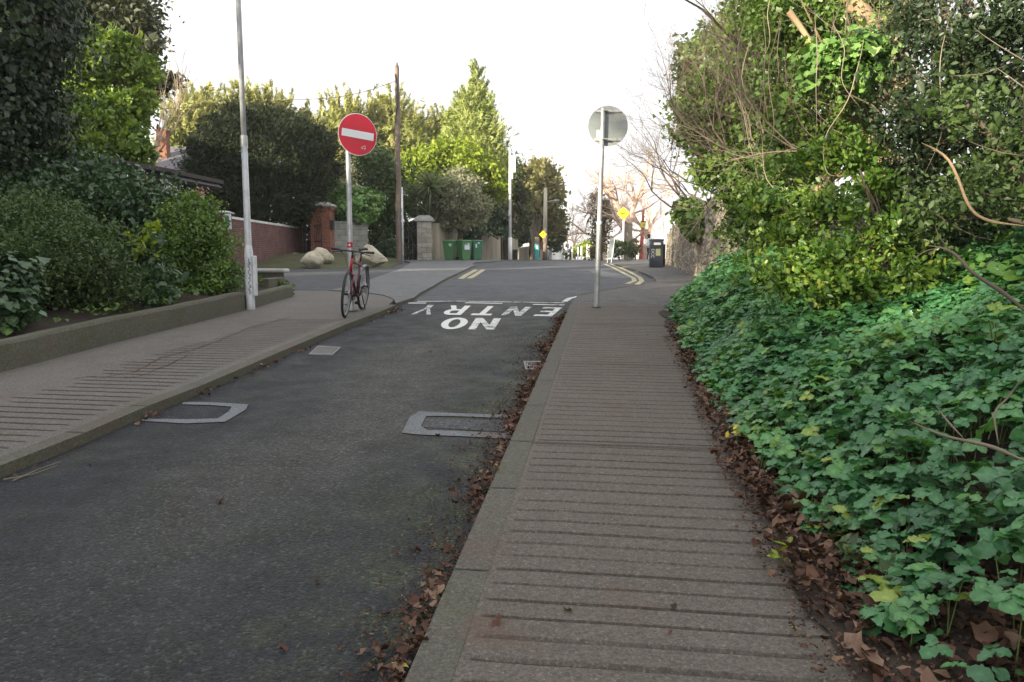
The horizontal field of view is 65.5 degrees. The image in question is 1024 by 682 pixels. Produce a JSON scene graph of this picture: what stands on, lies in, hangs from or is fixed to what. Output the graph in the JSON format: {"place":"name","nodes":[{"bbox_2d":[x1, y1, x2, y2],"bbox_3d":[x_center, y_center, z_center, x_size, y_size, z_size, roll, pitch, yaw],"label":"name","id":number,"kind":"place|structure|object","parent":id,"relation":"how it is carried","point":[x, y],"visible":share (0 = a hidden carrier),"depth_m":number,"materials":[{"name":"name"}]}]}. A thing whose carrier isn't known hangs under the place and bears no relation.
{"place":"outdoors","nodes":[
{"label":"outdoors","id":0,"kind":"place"},
{"bbox_2d":[0,259,277,338],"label":"soil","id":1,"kind":"structure","parent":0,"point":[72,317],"depth_m":9.48,"materials":[{"name":"soil"}]},
{"bbox_2d":[0,240,57,334],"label":"shrub","id":2,"kind":"object","parent":1,"relation":"on","point":[20,294],"visible":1,"depth_m":8.04,"materials":[{"name":"green plant"}]},
{"bbox_2d":[0,175,90,248],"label":"shrub","id":3,"kind":"object","parent":1,"relation":"on","point":[39,194],"visible":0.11,"depth_m":10.64,"materials":[{"name":"green plant"}]},
{"bbox_2d":[0,0,131,199],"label":"ivy tree","id":4,"kind":"object","parent":1,"relation":"on","point":[39,39],"visible":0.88,"depth_m":11.79,"materials":[{"name":"green plant"}]},
{"bbox_2d":[0,183,176,316],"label":"shrub","id":5,"kind":"object","parent":1,"relation":"on","point":[63,243],"visible":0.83,"depth_m":9.52,"materials":[{"name":"green plant"}]},
{"bbox_2d":[0,123,196,258],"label":"shrub","id":6,"kind":"object","parent":1,"relation":"on","point":[95,184],"visible":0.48,"depth_m":11.95,"materials":[{"name":"green plant"}]},
{"bbox_2d":[0,274,263,335],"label":"bed weeds","id":7,"kind":"object","parent":1,"relation":"on","point":[57,319],"visible":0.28,"depth_m":10.07,"materials":[{"name":"green plant"}]},
{"bbox_2d":[124,219,162,261],"bbox_3d":[-4.887,-1.342,10.573,0.489,0.583,0.518,-3,6,-23],"label":"shrub","id":8,"kind":"object","parent":1,"relation":"on","point":[156,225],"visible":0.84,"depth_m":10.60,"materials":[{"name":"green plant"}]},
{"bbox_2d":[116,219,188,308],"bbox_3d":[-4.856,-1.001,10.658,1.077,1.268,0.874,3,7,26],"label":"shrub","id":9,"kind":"object","parent":1,"relation":"on","point":[163,280],"visible":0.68,"depth_m":10.60,"materials":[{"name":"green plant"}]},
{"bbox_2d":[113,182,245,294],"bbox_3d":[-5.134,-1.489,12.415,1.971,2.038,1.923,-2,6,-22],"label":"shrub","id":10,"kind":"object","parent":1,"relation":"on","point":[197,232],"visible":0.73,"depth_m":12.16,"materials":[{"name":"green plant"}]},
{"bbox_2d":[235,268,288,287],"bbox_3d":[-4.792,-1.039,14.726,2.350,0.595,1.124,5,7,39],"label":"bench","id":11,"kind":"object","parent":1,"relation":"on","point":[270,277],"depth_m":14.70,"materials":[{"name":"concrete"}]},
{"bbox_2d":[0,290,393,456],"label":"footpath","id":12,"kind":"structure","parent":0,"point":[36,382],"depth_m":7.61,"materials":[{"name":"concrete"}]},
{"bbox_2d":[0,319,326,447],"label":"footpath grooves","id":13,"kind":"object","parent":12,"relation":"on","point":[140,377],"visible":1,"depth_m":6.81,"materials":[{"name":"concrete"}]},
{"bbox_2d":[236,0,257,309],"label":"lamp post","id":14,"kind":"object","parent":12,"relation":"on","point":[251,277],"visible":0.95,"depth_m":11.78,"materials":[{"name":"metal"}]},
{"bbox_2d":[331,247,373,317],"bbox_3d":[-2.215,-0.858,11.408,0.598,0.978,1.605,0,6,0],"label":"bicycle","id":15,"kind":"object","parent":12,"relation":"on","point":[356,292],"visible":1,"depth_m":11.34,"materials":[{"name":"red metal"}]},
{"bbox_2d":[338,113,376,311],"bbox_3d":[-2.268,-1.840,11.600,0.595,2.856,0.232,-4,7,-34],"label":"no entry sign","id":16,"kind":"object","parent":12,"relation":"on","point":[357,134],"visible":0.91,"depth_m":11.45,"materials":[{"name":"metal"}]},
{"bbox_2d":[0,301,571,681],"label":"street","id":17,"kind":"structure","parent":0,"point":[114,567],"depth_m":3.93,"materials":[{"name":"asphalt"}]},
{"bbox_2d":[0,292,244,371],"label":"planter wall","id":18,"kind":"structure","parent":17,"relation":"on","point":[23,350],"depth_m":8.72,"materials":[{"name":"concrete"}]},
{"bbox_2d":[142,402,247,422],"bbox_3d":[-2.361,0.534,5.985,0.668,0.036,0.652,0,6,0],"label":"road patch","id":19,"kind":"object","parent":17,"relation":"on","point":[235,409],"visible":1,"depth_m":5.88,"materials":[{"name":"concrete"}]},
{"bbox_2d":[0,305,395,477],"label":"kerb","id":20,"kind":"structure","parent":17,"relation":"on","point":[21,459],"depth_m":5.99,"materials":[{"name":"concrete"}]},
{"bbox_2d":[0,314,707,570],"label":"kerb joints","id":21,"kind":"object","parent":20,"relation":"on","point":[543,442],"visible":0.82,"depth_m":4.89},
{"bbox_2d":[12,305,404,475],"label":"gutter leaves","id":22,"kind":"object","parent":17,"relation":"on","point":[156,412],"visible":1,"depth_m":6.60,"materials":[{"name":"brown plant"}]},
{"bbox_2d":[244,285,292,307],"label":"planter wall","id":23,"kind":"structure","parent":17,"relation":"on","point":[270,295],"depth_m":13.01,"materials":[{"name":"concrete"}]},
{"bbox_2d":[308,345,340,355],"bbox_3d":[-2.042,0.103,8.702,0.299,0.045,0.596,0,6,0],"label":"drain cover","id":24,"kind":"object","parent":17,"relation":"on","point":[326,350],"visible":1,"depth_m":8.67,"materials":[{"name":"metal"}]},
{"bbox_2d":[88,334,676,650],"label":"scattered leaves","id":25,"kind":"object","parent":17,"relation":"on","point":[496,621],"visible":0.87,"depth_m":2.76,"materials":[{"name":"brown plant"}]},
{"bbox_2d":[296,342,538,681],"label":"gutter moss","id":26,"kind":"object","parent":17,"relation":"on","point":[376,659],"visible":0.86,"depth_m":4.08,"materials":[{"name":"green plant"}]},
{"bbox_2d":[284,329,554,681],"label":"leaf fragments","id":27,"kind":"object","parent":17,"relation":"on","point":[422,584],"visible":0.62,"depth_m":3.77,"materials":[{"name":"plant"}]},
{"bbox_2d":[402,411,518,438],"bbox_3d":[-0.362,0.588,5.643,0.834,0.041,0.631,1,6,9],"label":"road patch","id":28,"kind":"object","parent":17,"relation":"on","point":[414,423],"visible":0.91,"depth_m":5.52,"materials":[{"name":"concrete"}]},
{"bbox_2d":[356,310,566,681],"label":"gutter leaves","id":29,"kind":"object","parent":17,"relation":"on","point":[396,669],"visible":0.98,"depth_m":3.22,"materials":[{"name":"brown plant"}]},
{"bbox_2d":[423,419,514,431],"bbox_3d":[-0.315,0.593,5.636,0.672,0.020,0.318,1,6,7],"label":"drain cover","id":30,"kind":"object","parent":17,"relation":"on","point":[465,424],"visible":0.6,"depth_m":5.64,"materials":[{"name":"metal"}]},
{"bbox_2d":[404,306,577,681],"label":"kerb","id":31,"kind":"structure","parent":17,"relation":"on","point":[437,656],"depth_m":3.34,"materials":[{"name":"concrete"}]},
{"bbox_2d":[182,253,398,268],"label":"grass verge","id":32,"kind":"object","parent":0,"point":[286,261],"depth_m":31.78,"materials":[{"name":"plant"}]},
{"bbox_2d":[147,129,243,223],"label":"house","id":33,"kind":"structure","parent":32,"relation":"on","point":[170,151],"depth_m":44.27,"materials":[{"name":"brick"}]},
{"bbox_2d":[165,95,352,231],"bbox_3d":[-11.451,-7.448,36.775,8.183,8.066,8.009,0,6,0],"label":"yew tree","id":34,"kind":"object","parent":32,"relation":"on","point":[301,150],"visible":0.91,"depth_m":35.30,"materials":[{"name":"green plant"}]},
{"bbox_2d":[300,251,322,268],"bbox_3d":[-7.428,-3.018,29.640,0.874,0.698,0.680,0,6,0],"label":"boulder","id":35,"kind":"object","parent":32,"relation":"on","point":[312,259],"visible":1,"depth_m":29.44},
{"bbox_2d":[355,244,387,266],"bbox_3d":[-5.332,-3.191,30.165,1.297,0.946,0.860,0,6,0],"label":"boulder","id":36,"kind":"object","parent":32,"relation":"on","point":[377,258],"visible":0.82,"depth_m":29.88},
{"bbox_2d":[374,238,395,257],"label":"clipped shrub","id":37,"kind":"object","parent":32,"relation":"on","point":[390,252],"visible":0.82,"depth_m":41.25,"materials":[{"name":"green plant"}]},
{"bbox_2d":[394,62,403,263],"bbox_3d":[-5.322,-8.276,37.397,0.384,9.351,0.307,0,6,0],"label":"telegraph pole","id":38,"kind":"object","parent":32,"relation":"on","point":[399,229],"visible":0.99,"depth_m":37.41,"materials":[{"name":"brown wood"}]},
{"bbox_2d":[184,268,400,290],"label":"driveway","id":39,"kind":"structure","parent":0,"point":[316,279],"depth_m":22.15,"materials":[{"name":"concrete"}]},
{"bbox_2d":[106,157,223,272],"bbox_3d":[-8.255,-2.792,19.517,0.627,2.824,5.888,0,6,-3],"label":"pergola","id":40,"kind":"object","parent":39,"relation":"on","point":[187,177],"visible":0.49,"depth_m":19.53,"materials":[{"name":"wood"}]},
{"bbox_2d":[329,259,582,305],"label":"pavement","id":41,"kind":"structure","parent":0,"point":[412,280],"depth_m":21.09,"materials":[{"name":"concrete"}]},
{"bbox_2d":[401,222,415,259],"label":"solid gate","id":42,"kind":"structure","parent":41,"relation":"on","point":[408,240],"depth_m":44.84,"materials":[{"name":"metal"}]},
{"bbox_2d":[403,161,467,259],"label":"cordyline tree","id":43,"kind":"object","parent":41,"relation":"on","point":[415,207],"visible":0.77,"depth_m":43.80,"materials":[{"name":"green plant"}]},
{"bbox_2d":[442,240,456,259],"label":"wheelie bin","id":44,"kind":"object","parent":41,"relation":"on","point":[450,249],"visible":0.89,"depth_m":42.86,"materials":[{"name":"green plastic"}]},
{"bbox_2d":[456,240,471,259],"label":"wheelie bin","id":45,"kind":"object","parent":41,"relation":"on","point":[464,249],"visible":0.94,"depth_m":42.67,"materials":[{"name":"green plastic"}]},
{"bbox_2d":[470,240,483,259],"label":"wheelie bin","id":46,"kind":"object","parent":41,"relation":"on","point":[476,249],"visible":0.75,"depth_m":43.24,"materials":[{"name":"green plastic"}]},
{"bbox_2d":[392,260,654,300],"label":"road","id":47,"kind":"structure","parent":0,"point":[545,280],"depth_m":20.60,"materials":[{"name":"asphalt"}]},
{"bbox_2d":[508,149,515,259],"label":"lamp post","id":48,"kind":"object","parent":47,"relation":"on","point":[512,164],"visible":0.98,"depth_m":46.29,"materials":[{"name":"metal"}]},
{"bbox_2d":[55,0,1023,259],"label":"sky","id":49,"kind":"structure","parent":0,"point":[540,57],"materials":[{"name":"white"}]},
{"bbox_2d":[570,259,695,305],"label":"pavement","id":50,"kind":"structure","parent":0,"point":[665,285],"depth_m":15.98,"materials":[{"name":"concrete"}]},
{"bbox_2d":[587,80,698,208],"bbox_3d":[4.626,-5.224,24.455,5.495,5.412,4.637,-4,7,-35],"label":"bare tree","id":51,"kind":"object","parent":50,"relation":"on","point":[676,185],"visible":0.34,"depth_m":24.37,"materials":[{"name":"plant"}]},
{"bbox_2d":[649,239,664,266],"bbox_3d":[5.526,-3.348,30.314,0.590,1.060,0.477,0,6,4],"label":"litter bin","id":52,"kind":"object","parent":50,"relation":"on","point":[656,253],"visible":1,"depth_m":30.10,"materials":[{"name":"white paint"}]},
{"bbox_2d":[451,305,857,681],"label":"footpath","id":53,"kind":"structure","parent":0,"point":[618,547],"depth_m":3.34,"materials":[{"name":"concrete"}]},
{"bbox_2d":[588,106,627,307],"bbox_3d":[1.449,-2.013,12.084,0.600,3.066,0.150,0,6,0],"label":"round sign","id":54,"kind":"object","parent":53,"relation":"on","point":[597,130],"visible":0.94,"depth_m":12.02,"materials":[{"name":"metal"}]},
{"bbox_2d":[659,238,1023,681],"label":"soil bank","id":55,"kind":"structure","parent":0,"point":[837,625],"depth_m":2.89,"materials":[{"name":"soil"}]},
{"bbox_2d":[586,41,746,266],"bbox_3d":[3.161,-3.130,13.376,3.224,3.810,3.161,3,7,30],"label":"hawthorn tree","id":56,"kind":"object","parent":55,"relation":"on","point":[684,188],"visible":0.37,"depth_m":13.26,"materials":[{"name":"plant"}]},
{"bbox_2d":[653,0,800,264],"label":"ivy tree","id":57,"kind":"object","parent":55,"relation":"on","point":[737,221],"visible":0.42,"depth_m":12.13,"materials":[{"name":"green plant"}]},
{"bbox_2d":[574,0,886,245],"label":"hawthorn tree","id":58,"kind":"object","parent":55,"relation":"on","point":[722,142],"visible":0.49,"depth_m":11.72,"materials":[{"name":"plant"}]},
{"bbox_2d":[630,0,854,262],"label":"bare tree","id":59,"kind":"object","parent":55,"relation":"on","point":[741,96],"visible":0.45,"depth_m":9.92,"materials":[{"name":"plant"}]},
{"bbox_2d":[644,0,949,146],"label":"bare tree","id":60,"kind":"object","parent":55,"relation":"on","point":[706,12],"visible":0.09,"depth_m":10.49,"materials":[{"name":"brown plant"}]},
{"bbox_2d":[615,0,1014,315],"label":"bare tree","id":61,"kind":"object","parent":55,"relation":"on","point":[787,141],"visible":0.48,"depth_m":7.80,"materials":[{"name":"plant"}]},
{"bbox_2d":[714,0,949,256],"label":"ivy tree","id":62,"kind":"object","parent":55,"relation":"on","point":[805,15],"visible":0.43,"depth_m":8.61,"materials":[{"name":"green plant"}]},
{"bbox_2d":[786,10,812,43],"bbox_3d":[3.006,-3.100,8.126,0.420,0.594,0.070,4,7,33],"label":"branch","id":63,"kind":"object","parent":62,"relation":"attached to","point":[796,21],"visible":0.51,"depth_m":8.14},
{"bbox_2d":[842,0,915,125],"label":"tree trunk","id":64,"kind":"object","parent":62,"relation":"attached to","point":[858,3],"visible":0.18,"depth_m":8.39,"materials":[{"name":"plant"}]},
{"bbox_2d":[724,123,960,318],"bbox_3d":[2.554,-0.862,6.539,1.684,1.990,2.122,0,6,0],"label":"euonymus shrub","id":65,"kind":"object","parent":55,"relation":"on","point":[856,271],"visible":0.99,"depth_m":6.43,"materials":[{"name":"green plant"}]},
{"bbox_2d":[664,335,1023,681],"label":"leaf fragments","id":66,"kind":"object","parent":55,"relation":"on","point":[821,670],"visible":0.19,"depth_m":2.74,"materials":[{"name":"plant"}]},
{"bbox_2d":[665,180,1023,681],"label":"ground cover","id":67,"kind":"object","parent":55,"relation":"on","point":[697,306],"visible":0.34,"depth_m":4.08,"materials":[{"name":"green plant"}]},
{"bbox_2d":[910,421,1023,461],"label":"twig","id":68,"kind":"object","parent":67,"relation":"on","point":[996,448],"visible":1,"depth_m":2.90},
{"bbox_2d":[928,245,1023,310],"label":"branch","id":69,"kind":"object","parent":67,"relation":"on","point":[993,286],"visible":1,"depth_m":4.24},
{"bbox_2d":[666,322,1023,681],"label":"bank leaves","id":70,"kind":"object","parent":55,"relation":"on","point":[746,445],"visible":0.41,"depth_m":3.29,"materials":[{"name":"brown plant"}]},
{"bbox_2d":[712,0,1019,225],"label":"bare tree","id":71,"kind":"object","parent":55,"relation":"on","point":[819,93],"visible":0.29,"depth_m":7.91,"materials":[{"name":"plant"}]},
{"bbox_2d":[750,301,1023,676],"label":"stalks","id":72,"kind":"object","parent":55,"relation":"on","point":[980,411],"visible":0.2,"depth_m":3.61,"materials":[{"name":"green plant"}]},
{"bbox_2d":[833,0,1023,263],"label":"ivy tree","id":73,"kind":"object","parent":55,"relation":"on","point":[1003,28],"visible":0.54,"depth_m":6.71,"materials":[{"name":"green plant"}]},
{"bbox_2d":[780,14,962,221],"bbox_3d":[3.441,-1.721,7.410,1.792,2.446,0.985,0,6,0],"label":"ivy patch","id":74,"kind":"object","parent":73,"relation":"hanging from","point":[807,70],"visible":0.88,"depth_m":7.24,"materials":[{"name":"green plant"}]},
{"bbox_2d":[921,142,1023,225],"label":"branch","id":75,"kind":"object","parent":73,"relation":"attached to","point":[973,211],"visible":1,"depth_m":4.76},
{"bbox_2d":[882,57,1023,258],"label":"laurel shrub","id":76,"kind":"object","parent":55,"relation":"on","point":[1013,169],"visible":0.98,"depth_m":5.80,"materials":[{"name":"green plant"}]},
{"bbox_2d":[905,229,1023,370],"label":"round leaves","id":77,"kind":"object","parent":55,"relation":"on","point":[1009,275],"visible":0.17,"depth_m":5.71,"materials":[{"name":"green plant"}]},
{"bbox_3d":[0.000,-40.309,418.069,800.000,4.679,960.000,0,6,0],"label":"ground","id":78,"kind":"structure","parent":0,"visible":0},
{"bbox_2d":[36,18,169,165],"bbox_3d":[-9.547,-4.501,18.777,3.351,6.628,3.544,-5,8,-42],"label":"evergreen tree","id":79,"kind":"object","parent":78,"relation":"on","point":[121,130],"visible":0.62,"depth_m":18.64,"materials":[{"name":"green plant"}]},
{"bbox_2d":[59,0,188,256],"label":"holm oak tree","id":80,"kind":"object","parent":78,"relation":"on","point":[134,17],"visible":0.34,"depth_m":26.41,"materials":[{"name":"green plant"}]},
{"bbox_2d":[116,30,203,182],"bbox_3d":[-11.661,-5.980,25.446,4.221,7.833,2.958,0,6,0],"label":"birch tree","id":81,"kind":"object","parent":78,"relation":"on","point":[160,136],"visible":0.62,"depth_m":25.13,"materials":[{"name":"plant"}]},
{"bbox_2d":[151,79,247,146],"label":"cypress tree","id":82,"kind":"object","parent":78,"relation":"on","point":[195,113],"visible":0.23,"depth_m":47.59,"materials":[{"name":"green plant"}]},
{"bbox_2d":[205,76,309,116],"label":"cypress tree","id":83,"kind":"object","parent":78,"relation":"on","point":[255,91],"visible":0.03,"depth_m":52.35,"materials":[{"name":"green plant"}]},
{"bbox_2d":[232,216,298,267],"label":"brick wall","id":84,"kind":"structure","parent":78,"relation":"on","point":[269,239],"depth_m":32.61,"materials":[{"name":"brick"}]},
{"bbox_2d":[309,202,336,252],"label":"gate pier","id":85,"kind":"structure","parent":78,"relation":"on","point":[328,228],"depth_m":36.68,"materials":[{"name":"red brick"}]},
{"bbox_2d":[299,80,389,185],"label":"cypress tree","id":86,"kind":"object","parent":78,"relation":"on","point":[351,105],"visible":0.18,"depth_m":52.95,"materials":[{"name":"green plant"}]},
{"bbox_2d":[309,168,387,227],"bbox_3d":[-8.085,-6.038,38.783,3.761,4.792,3.354,-3,7,-28],"label":"ivy bush","id":87,"kind":"object","parent":78,"relation":"on","point":[367,205],"visible":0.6,"depth_m":38.15,"materials":[{"name":"green plant"}]},
{"bbox_2d":[334,221,367,254],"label":"block wall","id":88,"kind":"structure","parent":78,"relation":"on","point":[359,235],"depth_m":37.98,"materials":[{"name":"concrete"}]},
{"bbox_2d":[351,137,419,259],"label":"evergreen tree","id":89,"kind":"object","parent":78,"relation":"on","point":[377,166],"visible":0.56,"depth_m":42.01,"materials":[{"name":"green plant"}]},
{"bbox_2d":[357,81,436,238],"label":"cypress tree","id":90,"kind":"object","parent":78,"relation":"on","point":[413,132],"visible":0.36,"depth_m":53.80,"materials":[{"name":"green plant"}]},
{"bbox_2d":[414,215,434,259],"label":"granite pier","id":91,"kind":"structure","parent":78,"relation":"on","point":[424,235],"depth_m":43.66,"materials":[{"name":"stone"}]},
{"bbox_2d":[408,101,451,146],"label":"cypress tree","id":92,"kind":"object","parent":78,"relation":"on","point":[437,122],"depth_m":56.85,"materials":[{"name":"green plant"}]},
{"bbox_2d":[393,130,514,208],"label":"lime shrub tree","id":93,"kind":"object","parent":78,"relation":"on","point":[435,156],"visible":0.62,"depth_m":47.63,"materials":[{"name":"green plant"}]},
{"bbox_2d":[424,164,499,255],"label":"variegated bush","id":94,"kind":"object","parent":78,"relation":"on","point":[455,216],"visible":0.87,"depth_m":44.74,"materials":[{"name":"green plant"}]},
{"bbox_2d":[432,223,517,259],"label":"garden wall","id":95,"kind":"structure","parent":78,"relation":"on","point":[491,249],"depth_m":48.32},
{"bbox_2d":[425,58,525,239],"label":"conical conifer","id":96,"kind":"object","parent":78,"relation":"on","point":[474,111],"visible":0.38,"depth_m":49.85,"materials":[{"name":"green plant"}]},
{"bbox_2d":[456,181,517,239],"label":"ivy bush","id":97,"kind":"object","parent":78,"relation":"on","point":[494,226],"visible":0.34,"depth_m":49.31,"materials":[{"name":"green plant"}]},
{"bbox_2d":[493,141,539,259],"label":"evergreen tree","id":98,"kind":"object","parent":78,"relation":"on","point":[520,195],"visible":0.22,"depth_m":55.68,"materials":[{"name":"green plant"}]},
{"bbox_2d":[512,201,569,259],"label":"holm oak tree","id":99,"kind":"object","parent":78,"relation":"on","point":[557,244],"visible":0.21,"depth_m":74.92,"materials":[{"name":"green plant"}]},
{"bbox_2d":[517,149,573,259],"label":"holm oak tree","id":100,"kind":"object","parent":78,"relation":"on","point":[545,174],"visible":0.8,"depth_m":71.16,"materials":[{"name":"green plant"}]},
{"bbox_2d":[543,188,558,259],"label":"telegraph pole","id":101,"kind":"object","parent":78,"relation":"on","point":[545,226],"visible":0.89,"depth_m":65.24,"materials":[{"name":"brown wood"}]},
{"bbox_2d":[562,239,608,259],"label":"hedge","id":102,"kind":"object","parent":78,"relation":"on","point":[583,244],"visible":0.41,"depth_m":101.19,"materials":[{"name":"green plant"}]},
{"bbox_2d":[552,188,639,259],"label":"bare tree","id":103,"kind":"object","parent":78,"relation":"on","point":[585,232],"visible":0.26,"depth_m":74.05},
{"bbox_2d":[582,188,617,259],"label":"tree","id":104,"kind":"object","parent":78,"relation":"on","point":[605,226],"visible":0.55,"depth_m":61.13,"materials":[{"name":"green plant"}]},
{"bbox_2d":[608,237,642,260],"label":"shrub","id":105,"kind":"object","parent":78,"relation":"on","point":[628,249],"visible":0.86,"depth_m":49.67,"materials":[{"name":"green plant"}]},
{"bbox_2d":[568,148,686,259],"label":"bare tree","id":106,"kind":"object","parent":78,"relation":"on","point":[628,225],"visible":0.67,"depth_m":57.35,"materials":[{"name":"brown plant"}]},
{"bbox_2d":[606,171,675,258],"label":"bare tree","id":107,"kind":"object","parent":78,"relation":"on","point":[635,221],"visible":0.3,"depth_m":79.25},
{"bbox_2d":[665,177,834,275],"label":"stone wall","id":108,"kind":"structure","parent":78,"relation":"on","point":[688,260],"depth_m":21.48,"materials":[{"name":"stone"}]},
{"bbox_2d":[665,194,704,244],"bbox_3d":[5.055,-3.317,21.688,1.411,1.425,2.082,-3,6,-25],"label":"creeper","id":109,"kind":"object","parent":108,"relation":"attached to","point":[688,216],"visible":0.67,"depth_m":21.35,"materials":[{"name":"green plant"}]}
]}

